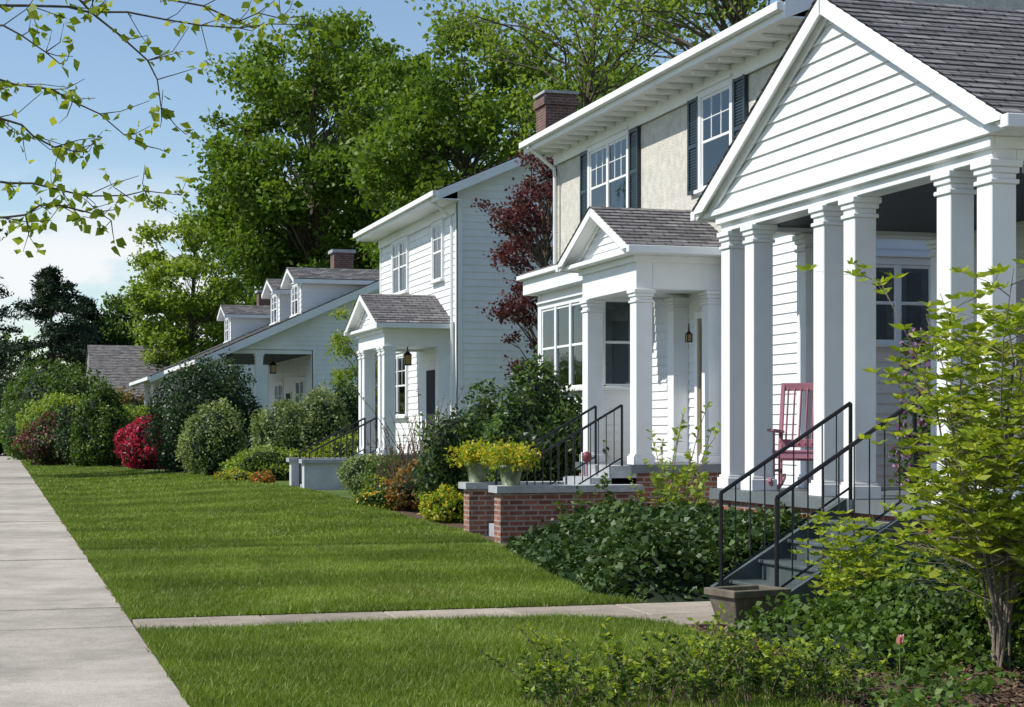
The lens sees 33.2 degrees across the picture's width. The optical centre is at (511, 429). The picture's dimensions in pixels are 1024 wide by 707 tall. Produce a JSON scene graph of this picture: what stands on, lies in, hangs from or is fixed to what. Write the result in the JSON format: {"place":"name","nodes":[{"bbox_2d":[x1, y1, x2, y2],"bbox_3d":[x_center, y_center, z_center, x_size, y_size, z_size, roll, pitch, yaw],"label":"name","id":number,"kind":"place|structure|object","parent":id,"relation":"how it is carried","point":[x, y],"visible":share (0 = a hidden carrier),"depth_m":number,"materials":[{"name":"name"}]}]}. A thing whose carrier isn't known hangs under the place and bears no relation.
{"place":"outdoors","nodes":[
{"label":"outdoors","id":0,"kind":"place"},
{"bbox_2d":[0,454,189,706],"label":"sidewalk","id":1,"kind":"structure","parent":0,"point":[70,636],"depth_m":13.87,"materials":[{"name":"concrete"}]},
{"bbox_2d":[38,459,355,499],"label":"lawn","id":2,"kind":"structure","parent":0,"point":[345,493],"depth_m":40.83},
{"bbox_2d":[119,195,260,369],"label":"spring tree","id":3,"kind":"object","parent":2,"relation":"on","point":[169,338],"visible":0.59,"depth_m":108.99,"materials":[{"name":"green plant"}]},
{"bbox_2d":[173,6,457,305],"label":"oak tree","id":4,"kind":"object","parent":2,"relation":"on","point":[249,192],"visible":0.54,"depth_m":92.82,"materials":[{"name":"green plant"}]},
{"bbox_2d":[289,462,348,490],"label":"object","id":5,"kind":"structure","parent":2,"relation":"on","point":[318,476],"depth_m":41.36,"materials":[{"name":"concrete"}]},
{"bbox_2d":[299,347,411,486],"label":"railings","id":6,"kind":"object","parent":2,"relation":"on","point":[407,352],"visible":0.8,"depth_m":42.60,"materials":[{"name":"black metal"}]},
{"bbox_2d":[254,110,493,276],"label":"oak tree","id":7,"kind":"object","parent":2,"relation":"on","point":[448,171],"visible":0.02,"depth_m":100.30,"materials":[{"name":"green plant"}]},
{"bbox_2d":[350,385,463,480],"bbox_3d":[-2.048,0.349,34.895,2.906,2.513,2.179,0,0,-17],"label":"bare twig shrub","id":8,"kind":"object","parent":2,"relation":"on","point":[405,462],"visible":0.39,"depth_m":34.66,"materials":[{"name":"brown plant"}]},
{"bbox_2d":[470,150,556,377],"bbox_3d":[0.738,-2.317,37.418,3.066,7.635,2.960,0,0,9],"label":"red maple tree","id":9,"kind":"object","parent":2,"relation":"on","point":[541,250],"visible":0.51,"depth_m":37.20,"materials":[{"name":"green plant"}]},
{"bbox_2d":[446,52,665,173],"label":"tall tree","id":10,"kind":"object","parent":2,"relation":"on","point":[634,76],"visible":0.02,"depth_m":84.89,"materials":[{"name":"green plant"}]},
{"bbox_2d":[404,0,767,155],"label":"tall tree","id":11,"kind":"object","parent":2,"relation":"on","point":[588,70],"visible":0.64,"depth_m":62.80,"materials":[{"name":"green plant"}]},
{"bbox_2d":[529,0,769,78],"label":"tall tree","id":12,"kind":"object","parent":2,"relation":"on","point":[733,13],"visible":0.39,"depth_m":56.64,"materials":[{"name":"green plant"}]},
{"bbox_2d":[0,0,779,387],"label":"sky","id":13,"kind":"structure","parent":0,"point":[111,72],"materials":[{"name":"blue"}]},
{"bbox_2d":[20,458,858,706],"bbox_3d":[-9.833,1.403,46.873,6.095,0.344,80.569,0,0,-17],"label":"lawn grass","id":14,"kind":"structure","parent":0,"point":[112,522],"depth_m":16.02,"materials":[{"name":"plant"}]},
{"bbox_2d":[133,601,794,629],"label":"garden path","id":15,"kind":"structure","parent":0,"point":[701,611],"depth_m":14.72,"materials":[{"name":"concrete"}]},
{"bbox_2d":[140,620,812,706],"bbox_3d":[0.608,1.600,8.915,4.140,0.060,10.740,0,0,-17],"label":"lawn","id":16,"kind":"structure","parent":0,"point":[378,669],"depth_m":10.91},
{"bbox_2d":[473,602,890,706],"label":"leafy shrub","id":17,"kind":"object","parent":16,"relation":"on","point":[771,677],"visible":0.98,"depth_m":9.78,"materials":[{"name":"green plant"}]},
{"bbox_2d":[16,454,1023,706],"bbox_3d":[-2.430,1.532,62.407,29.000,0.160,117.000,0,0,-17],"label":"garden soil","id":18,"kind":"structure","parent":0,"point":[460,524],"depth_m":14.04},
{"bbox_2d":[0,398,41,459],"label":"yellow green shrub","id":19,"kind":"object","parent":18,"relation":"on","point":[8,430],"visible":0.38,"depth_m":91.42,"materials":[{"name":"green plant"}]},
{"bbox_2d":[9,411,76,465],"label":"dusty pink azalea","id":20,"kind":"object","parent":18,"relation":"on","point":[38,441],"visible":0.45,"depth_m":74.64,"materials":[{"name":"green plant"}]},
{"bbox_2d":[11,387,88,459],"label":"yellow green shrub","id":21,"kind":"object","parent":18,"relation":"on","point":[52,404],"visible":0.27,"depth_m":84.26,"materials":[{"name":"green plant"}]},
{"bbox_2d":[0,350,128,444],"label":"hedge shrub","id":22,"kind":"object","parent":18,"relation":"on","point":[42,381],"visible":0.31,"depth_m":95.82,"materials":[{"name":"green plant"}]},
{"bbox_2d":[51,401,87,464],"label":"green shrub","id":23,"kind":"object","parent":18,"relation":"on","point":[63,435],"visible":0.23,"depth_m":73.26,"materials":[{"name":"green plant"}]},
{"bbox_2d":[65,377,134,466],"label":"tall green shrub","id":24,"kind":"object","parent":18,"relation":"on","point":[103,421],"visible":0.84,"depth_m":69.65,"materials":[{"name":"green plant"}]},
{"bbox_2d":[104,386,152,407],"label":"hedge shrub","id":25,"kind":"object","parent":18,"relation":"on","point":[132,401],"visible":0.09,"depth_m":97.45,"materials":[{"name":"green plant"}]},
{"bbox_2d":[123,405,150,423],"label":"hedge shrub","id":26,"kind":"object","parent":18,"relation":"on","point":[137,414],"visible":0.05,"depth_m":76.17,"materials":[{"name":"green plant"}]},
{"bbox_2d":[121,402,161,418],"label":"hedge shrub","id":27,"kind":"object","parent":18,"relation":"on","point":[132,407],"visible":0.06,"depth_m":81.58,"materials":[{"name":"green plant"}]},
{"bbox_2d":[112,414,179,468],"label":"magenta azalea","id":28,"kind":"object","parent":18,"relation":"on","point":[135,450],"visible":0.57,"depth_m":64.01,"materials":[{"name":"magenta blossom"},{"name":"foliage"}]},
{"bbox_2d":[129,290,270,449],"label":"dormer bungalow","id":29,"kind":"object","parent":18,"relation":"on","point":[240,321],"visible":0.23,"depth_m":81.50,"materials":[{"name":"white"}]},
{"bbox_2d":[142,348,263,473],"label":"round dark shrub","id":30,"kind":"object","parent":18,"relation":"on","point":[184,400],"visible":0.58,"depth_m":55.68,"materials":[{"name":"green plant"}]},
{"bbox_2d":[174,397,249,475],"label":"light green shrub","id":31,"kind":"object","parent":18,"relation":"on","point":[209,443],"visible":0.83,"depth_m":53.10,"materials":[{"name":"green plant"}]},
{"bbox_2d":[173,246,261,344],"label":"spring tree","id":32,"kind":"object","parent":18,"relation":"on","point":[217,267],"visible":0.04,"depth_m":118.18,"materials":[{"name":"green plant"}]},
{"bbox_2d":[214,467,252,480],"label":"yellow flowers","id":33,"kind":"object","parent":18,"relation":"on","point":[236,474],"visible":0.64,"depth_m":47.29,"materials":[{"name":"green plant"}]},
{"bbox_2d":[249,470,275,483],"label":"orange flowers","id":34,"kind":"object","parent":18,"relation":"on","point":[264,476],"visible":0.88,"depth_m":45.23,"materials":[{"name":"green plant"}]},
{"bbox_2d":[218,442,318,480],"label":"hedge","id":35,"kind":"object","parent":18,"relation":"on","point":[276,464],"visible":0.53,"depth_m":48.72,"materials":[{"name":"green plant"}]},
{"bbox_2d":[164,249,379,443],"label":"dormer bungalow","id":36,"kind":"object","parent":18,"relation":"on","point":[288,347],"visible":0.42,"depth_m":62.29,"materials":[{"name":"white"}]},
{"bbox_2d":[272,288,302,411],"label":"window panes","id":37,"kind":"structure","parent":36,"relation":"in","point":[301,383],"depth_m":64.14,"materials":[{"name":"clear glass"}]},
{"bbox_2d":[247,392,323,455],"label":"light green shrub","id":38,"kind":"object","parent":18,"relation":"on","point":[283,425],"visible":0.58,"depth_m":51.54,"materials":[{"name":"green plant"}]},
{"bbox_2d":[292,382,352,451],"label":"light green shrub","id":39,"kind":"object","parent":18,"relation":"on","point":[326,416],"visible":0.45,"depth_m":52.16,"materials":[{"name":"green plant"}]},
{"bbox_2d":[306,430,377,457],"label":"hedge","id":40,"kind":"object","parent":18,"relation":"on","point":[326,452],"visible":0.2,"depth_m":47.34,"materials":[{"name":"green plant"}]},
{"bbox_2d":[327,378,358,437],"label":"round dark shrub","id":41,"kind":"object","parent":18,"relation":"on","point":[350,407],"visible":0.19,"depth_m":53.47,"materials":[{"name":"green plant"}]},
{"bbox_2d":[324,299,377,436],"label":"young tree","id":42,"kind":"object","parent":18,"relation":"on","point":[338,341],"visible":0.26,"depth_m":56.23,"materials":[{"name":"green plant"}]},
{"bbox_2d":[335,452,387,493],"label":"pale shrub","id":43,"kind":"object","parent":18,"relation":"on","point":[357,468],"visible":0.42,"depth_m":38.56,"materials":[{"name":"green plant"}]},
{"bbox_2d":[352,474,405,510],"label":"flowering shrub","id":44,"kind":"object","parent":18,"relation":"on","point":[373,491],"visible":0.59,"depth_m":33.22,"materials":[{"name":"yellow plant"}]},
{"bbox_2d":[361,451,410,484],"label":"green shrub","id":45,"kind":"object","parent":18,"relation":"on","point":[374,470],"visible":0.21,"depth_m":36.15,"materials":[{"name":"green plant"}]},
{"bbox_2d":[382,458,425,511],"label":"bronze shrub","id":46,"kind":"object","parent":18,"relation":"on","point":[400,492],"visible":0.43,"depth_m":32.57,"materials":[{"name":"brown plant"}]},
{"bbox_2d":[286,90,578,487],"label":"cap stones","id":47,"kind":"object","parent":18,"relation":"on","point":[328,460],"visible":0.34,"depth_m":42.99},
{"bbox_2d":[416,483,463,522],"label":"flowering shrub","id":48,"kind":"object","parent":18,"relation":"on","point":[444,503],"visible":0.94,"depth_m":29.56,"materials":[{"name":"green plant"}]},
{"bbox_2d":[344,154,536,454],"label":"white trim","id":49,"kind":"structure","parent":18,"relation":"on","point":[389,342],"depth_m":41.74,"materials":[{"name":"paint"}]},
{"bbox_2d":[344,294,453,330],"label":"porch roof shingles","id":50,"kind":"object","parent":49,"relation":"on","point":[398,308],"visible":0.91,"depth_m":42.01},
{"bbox_2d":[394,226,440,413],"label":"window panes","id":51,"kind":"object","parent":49,"relation":"in","point":[401,367],"visible":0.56,"depth_m":46.44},
{"bbox_2d":[426,370,434,448],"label":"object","id":52,"kind":"object","parent":49,"relation":"attached to","point":[430,392],"depth_m":43.16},
{"bbox_2d":[435,154,520,189],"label":"roof shingles","id":53,"kind":"object","parent":49,"relation":"on","point":[477,173],"visible":0.08,"depth_m":41.10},
{"bbox_2d":[357,154,556,452],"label":"siding walls","id":54,"kind":"structure","parent":18,"relation":"on","point":[485,349],"depth_m":41.43,"materials":[{"name":"wood"}]},
{"bbox_2d":[408,377,508,513],"bbox_3d":[-0.571,0.369,30.730,2.292,2.642,2.502,0,0,20],"label":"rhododendron shrub","id":55,"kind":"object","parent":18,"relation":"on","point":[453,432],"visible":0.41,"depth_m":30.18,"materials":[{"name":"green plant"}]},
{"bbox_2d":[339,0,597,269],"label":"oak tree","id":56,"kind":"object","parent":18,"relation":"on","point":[409,141],"visible":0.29,"depth_m":75.74,"materials":[{"name":"green plant"}]},
{"bbox_2d":[478,345,608,481],"bbox_3d":[0.461,0.120,29.223,2.411,3.140,2.620,0,0,-17],"label":"rhododendron shrub","id":57,"kind":"object","parent":18,"relation":"on","point":[534,409],"visible":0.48,"depth_m":28.61,"materials":[{"name":"green plant"}]},
{"bbox_2d":[458,464,642,536],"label":"cap stones","id":58,"kind":"object","parent":18,"relation":"on","point":[618,478],"visible":0.32,"depth_m":25.38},
{"bbox_2d":[443,435,501,481],"bbox_3d":[-0.532,0.428,26.390,0.941,0.744,0.876,0,0,29],"label":"flower pot","id":59,"kind":"object","parent":58,"relation":"on","point":[471,462],"visible":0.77,"depth_m":26.25,"materials":[{"name":"green plant"}]},
{"bbox_2d":[478,436,540,485],"bbox_3d":[-0.032,0.440,24.752,0.866,0.720,0.913,0,0,-17],"label":"flower pot","id":60,"kind":"object","parent":58,"relation":"on","point":[510,462],"visible":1,"depth_m":24.62,"materials":[{"name":"green plant"}]},
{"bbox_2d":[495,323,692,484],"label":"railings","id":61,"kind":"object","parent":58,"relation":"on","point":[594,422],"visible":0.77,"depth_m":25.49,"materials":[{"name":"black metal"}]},
{"bbox_2d":[553,472,615,519],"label":"tall leafy plant","id":62,"kind":"object","parent":18,"relation":"on","point":[602,487],"visible":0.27,"depth_m":23.32,"materials":[{"name":"green plant"}]},
{"bbox_2d":[464,470,720,542],"bbox_3d":[1.168,1.145,26.446,3.650,1.009,2.920,0,0,-17],"label":"brickwork","id":63,"kind":"object","parent":18,"relation":"on","point":[509,515],"visible":0.26,"depth_m":24.83,"materials":[{"name":"red brick"}]},
{"bbox_2d":[575,462,720,472],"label":"porch floor","id":64,"kind":"structure","parent":63,"relation":"on","point":[655,468],"depth_m":25.76,"materials":[{"name":"paint"}]},
{"bbox_2d":[503,495,811,602],"bbox_3d":[1.030,1.233,20.073,3.043,1.053,8.117,0,0,-17],"label":"ivy bed","id":65,"kind":"object","parent":18,"relation":"on","point":[640,551],"visible":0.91,"depth_m":17.13,"materials":[{"name":"green plant"}]},
{"bbox_2d":[627,402,720,508],"bbox_3d":[2.092,0.619,22.742,1.277,1.968,1.597,0,0,11],"label":"tall leafy plant","id":66,"kind":"object","parent":18,"relation":"on","point":[666,495],"visible":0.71,"depth_m":22.68,"materials":[{"name":"green plant"}]},
{"bbox_2d":[516,0,930,464],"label":"white trim","id":67,"kind":"structure","parent":18,"relation":"on","point":[640,278],"depth_m":26.67,"materials":[{"name":"paint"}]},
{"bbox_2d":[533,93,578,133],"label":"chimney","id":68,"kind":"object","parent":67,"relation":"on","point":[551,108],"visible":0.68,"depth_m":45.78,"materials":[{"name":"brick"}]},
{"bbox_2d":[556,206,720,264],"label":"porch roof shingles","id":69,"kind":"object","parent":67,"relation":"on","point":[645,226],"visible":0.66,"depth_m":26.07,"materials":[{"name":"grey"}]},
{"bbox_2d":[580,75,746,221],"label":"shutters","id":70,"kind":"object","parent":67,"relation":"attached to","point":[739,99],"visible":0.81,"depth_m":27.16,"materials":[{"name":"wood"}]},
{"bbox_2d":[543,89,928,448],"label":"window panes","id":71,"kind":"object","parent":67,"relation":"in","point":[715,150],"visible":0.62,"depth_m":30.07,"materials":[{"name":"glass"}]},
{"bbox_2d":[557,0,1023,261],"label":"stucco walls","id":72,"kind":"structure","parent":67,"relation":"on","point":[663,161],"depth_m":28.41,"materials":[{"name":"paint"}]},
{"bbox_2d":[541,227,930,487],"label":"siding walls","id":73,"kind":"structure","parent":18,"relation":"on","point":[784,310],"depth_m":24.17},
{"bbox_2d":[698,318,701,461],"bbox_3d":[3.034,-0.615,26.418,0.029,2.230,0.800,0,0,-17],"label":"door","id":74,"kind":"structure","parent":73,"relation":"attached to","point":[699,380],"depth_m":26.76,"materials":[{"name":"metal"}]},
{"bbox_2d":[603,272,920,385],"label":"window interiors","id":75,"kind":"object","parent":73,"relation":"attached to","point":[619,357],"depth_m":23.55,"materials":[{"name":"black"}]},
{"bbox_2d":[606,268,927,383],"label":"curtains","id":76,"kind":"object","parent":75,"relation":"attached to","point":[617,311],"visible":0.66,"depth_m":23.57,"materials":[{"name":"fabric"}]},
{"bbox_2d":[710,498,920,611],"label":"steps","id":77,"kind":"structure","parent":18,"relation":"on","point":[759,568],"depth_m":16.06,"materials":[{"name":"paint"}]},
{"bbox_2d":[719,401,916,586],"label":"railings","id":78,"kind":"object","parent":77,"relation":"on","point":[850,447],"visible":0.82,"depth_m":16.15,"materials":[{"name":"black metal"}]},
{"bbox_2d":[716,499,955,544],"bbox_3d":[4.602,1.220,17.452,3.008,0.859,5.695,0,0,-17],"label":"brickwork","id":79,"kind":"object","parent":18,"relation":"on","point":[744,506],"visible":0.1,"depth_m":17.68,"materials":[{"name":"red brick"}]},
{"bbox_2d":[710,486,1023,519],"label":"porch floor","id":80,"kind":"structure","parent":79,"relation":"on","point":[815,502],"depth_m":17.62,"materials":[{"name":"paint"}]},
{"bbox_2d":[767,383,813,488],"bbox_3d":[3.231,0.065,19.142,0.678,1.200,0.966,0,0,19],"label":"rocking chair","id":81,"kind":"object","parent":80,"relation":"on","point":[799,455],"visible":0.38,"depth_m":19.39,"materials":[{"name":"paint"}]},
{"bbox_2d":[787,506,908,600],"bbox_3d":[2.650,1.099,13.467,0.972,1.010,1.007,0,0,23],"label":"leafy garden shrub","id":82,"kind":"object","parent":18,"relation":"on","point":[867,573],"visible":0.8,"depth_m":13.39,"materials":[{"name":"green plant"}]},
{"bbox_2d":[685,624,1023,706],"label":"mulch chips","id":83,"kind":"object","parent":18,"relation":"on","point":[1000,700],"visible":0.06,"depth_m":10.89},
{"bbox_2d":[704,584,790,626],"bbox_3d":[1.921,1.433,14.034,0.570,0.290,0.430,0,0,-28],"label":"planter trough","id":84,"kind":"object","parent":83,"relation":"on","point":[735,600],"visible":0.83,"depth_m":13.89,"materials":[{"name":"concrete"}]},
{"bbox_2d":[896,634,903,674],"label":"pink tulip","id":85,"kind":"object","parent":83,"relation":"on","point":[899,640],"visible":0.93,"depth_m":10.90,"materials":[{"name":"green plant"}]},
{"bbox_2d":[690,0,1023,509],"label":"white trim","id":86,"kind":"structure","parent":18,"relation":"on","point":[836,334],"depth_m":17.27,"materials":[{"name":"paint"}]},
{"bbox_2d":[692,0,1023,210],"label":"porch roof shingles","id":87,"kind":"object","parent":86,"relation":"on","point":[977,51],"visible":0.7,"depth_m":16.05,"materials":[{"name":"grey"}]},
{"bbox_2d":[776,165,1023,232],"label":"porch ceiling","id":88,"kind":"structure","parent":86,"relation":"attached to","point":[913,209],"depth_m":18.26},
{"bbox_2d":[815,535,911,603],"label":"green shrub","id":89,"kind":"object","parent":18,"relation":"on","point":[880,549],"visible":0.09,"depth_m":14.42,"materials":[{"name":"green plant"}]},
{"bbox_2d":[717,20,1023,486],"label":"siding walls","id":90,"kind":"structure","parent":18,"relation":"on","point":[848,101],"depth_m":16.88,"materials":[{"name":"wood"}]},
{"bbox_2d":[718,571,1023,677],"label":"ground cover plants","id":91,"kind":"object","parent":18,"relation":"on","point":[813,623],"visible":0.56,"depth_m":11.94,"materials":[{"name":"green plant"}]},
{"bbox_2d":[781,658,1023,706],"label":"ground cover plants","id":92,"kind":"object","parent":18,"relation":"on","point":[916,689],"visible":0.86,"depth_m":10.21,"materials":[{"name":"green plant"}]},
{"bbox_2d":[795,257,1023,669],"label":"garden sapling","id":93,"kind":"object","parent":18,"relation":"on","point":[973,450],"visible":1,"depth_m":11.25,"materials":[{"name":"green plant"}]},
{"bbox_2d":[888,327,930,485],"bbox_3d":[5.511,0.125,22.207,1.399,3.045,1.139,0,0,-17],"label":"lilac bush","id":94,"kind":"object","parent":18,"relation":"on","point":[923,425],"visible":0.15,"depth_m":22.16,"materials":[{"name":"green plant"}]},
{"bbox_2d":[828,562,991,640],"bbox_3d":[3.125,1.305,12.779,1.585,0.676,1.460,0,0,25],"label":"green shrub","id":95,"kind":"object","parent":18,"relation":"on","point":[924,599],"visible":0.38,"depth_m":12.48,"materials":[{"name":"green plant"}]},
{"bbox_2d":[899,518,1013,579],"bbox_3d":[3.881,1.097,13.630,1.636,1.100,1.834,0,0,13],"label":"green shrub","id":96,"kind":"object","parent":18,"relation":"on","point":[931,559],"visible":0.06,"depth_m":13.35,"materials":[{"name":"green plant"}]},
{"bbox_2d":[964,568,1023,662],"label":"green shrub","id":97,"kind":"object","parent":18,"relation":"on","point":[1017,621],"visible":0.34,"depth_m":11.79,"materials":[{"name":"green plant"}]},
{"bbox_2d":[1016,280,1023,404],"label":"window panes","id":98,"kind":"object","parent":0,"point":[1019,289],"depth_m":19.11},
{"label":"lawn","id":99,"kind":"structure","parent":0,"visible":0},
{"bbox_2d":[0,378,23,455],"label":"hedge shrub","id":100,"kind":"object","parent":99,"relation":"on","point":[2,382],"visible":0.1,"depth_m":106.37,"materials":[{"name":"green plant"}]},
{"bbox_2d":[0,277,33,389],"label":"conifer tree","id":101,"kind":"object","parent":99,"relation":"on","point":[3,311],"visible":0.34,"depth_m":120.24,"materials":[{"name":"green plant"}]},
{"bbox_2d":[0,0,342,257],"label":"street redbud tree","id":102,"kind":"object","parent":99,"relation":"on","point":[61,152],"visible":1,"depth_m":6.84,"materials":[{"name":"green plant"}]},
{"label":"ground","id":103,"kind":"structure","parent":0,"visible":0},
{"bbox_2d":[0,332,70,384],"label":"distant trees","id":104,"kind":"object","parent":103,"relation":"on","point":[23,337],"depth_m":173.88,"materials":[{"name":"green plant"}]},
{"bbox_2d":[0,265,102,388],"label":"conifer tree","id":105,"kind":"object","parent":103,"relation":"on","point":[50,299],"visible":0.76,"depth_m":117.25,"materials":[{"name":"green plant"}]},
{"bbox_2d":[39,294,122,371],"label":"conifer tree","id":106,"kind":"object","parent":103,"relation":"on","point":[91,305],"visible":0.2,"depth_m":125.96,"materials":[{"name":"green plant"}]},
{"bbox_2d":[88,291,176,345],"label":"distant round tree","id":107,"kind":"object","parent":103,"relation":"on","point":[118,318],"visible":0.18,"depth_m":126.49,"materials":[{"name":"green plant"}]},
{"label":"siding walls","id":108,"kind":"object","parent":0,"visible":0},
{"bbox_2d":[86,356,144,401],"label":"white trim","id":109,"kind":"structure","parent":108,"relation":"attached to","point":[88,366],"depth_m":114.19,"materials":[{"name":"paint"}]},
{"bbox_2d":[85,345,199,400],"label":"porch roof shingles","id":110,"kind":"object","parent":109,"relation":"on","point":[122,365],"visible":0.13,"depth_m":110.08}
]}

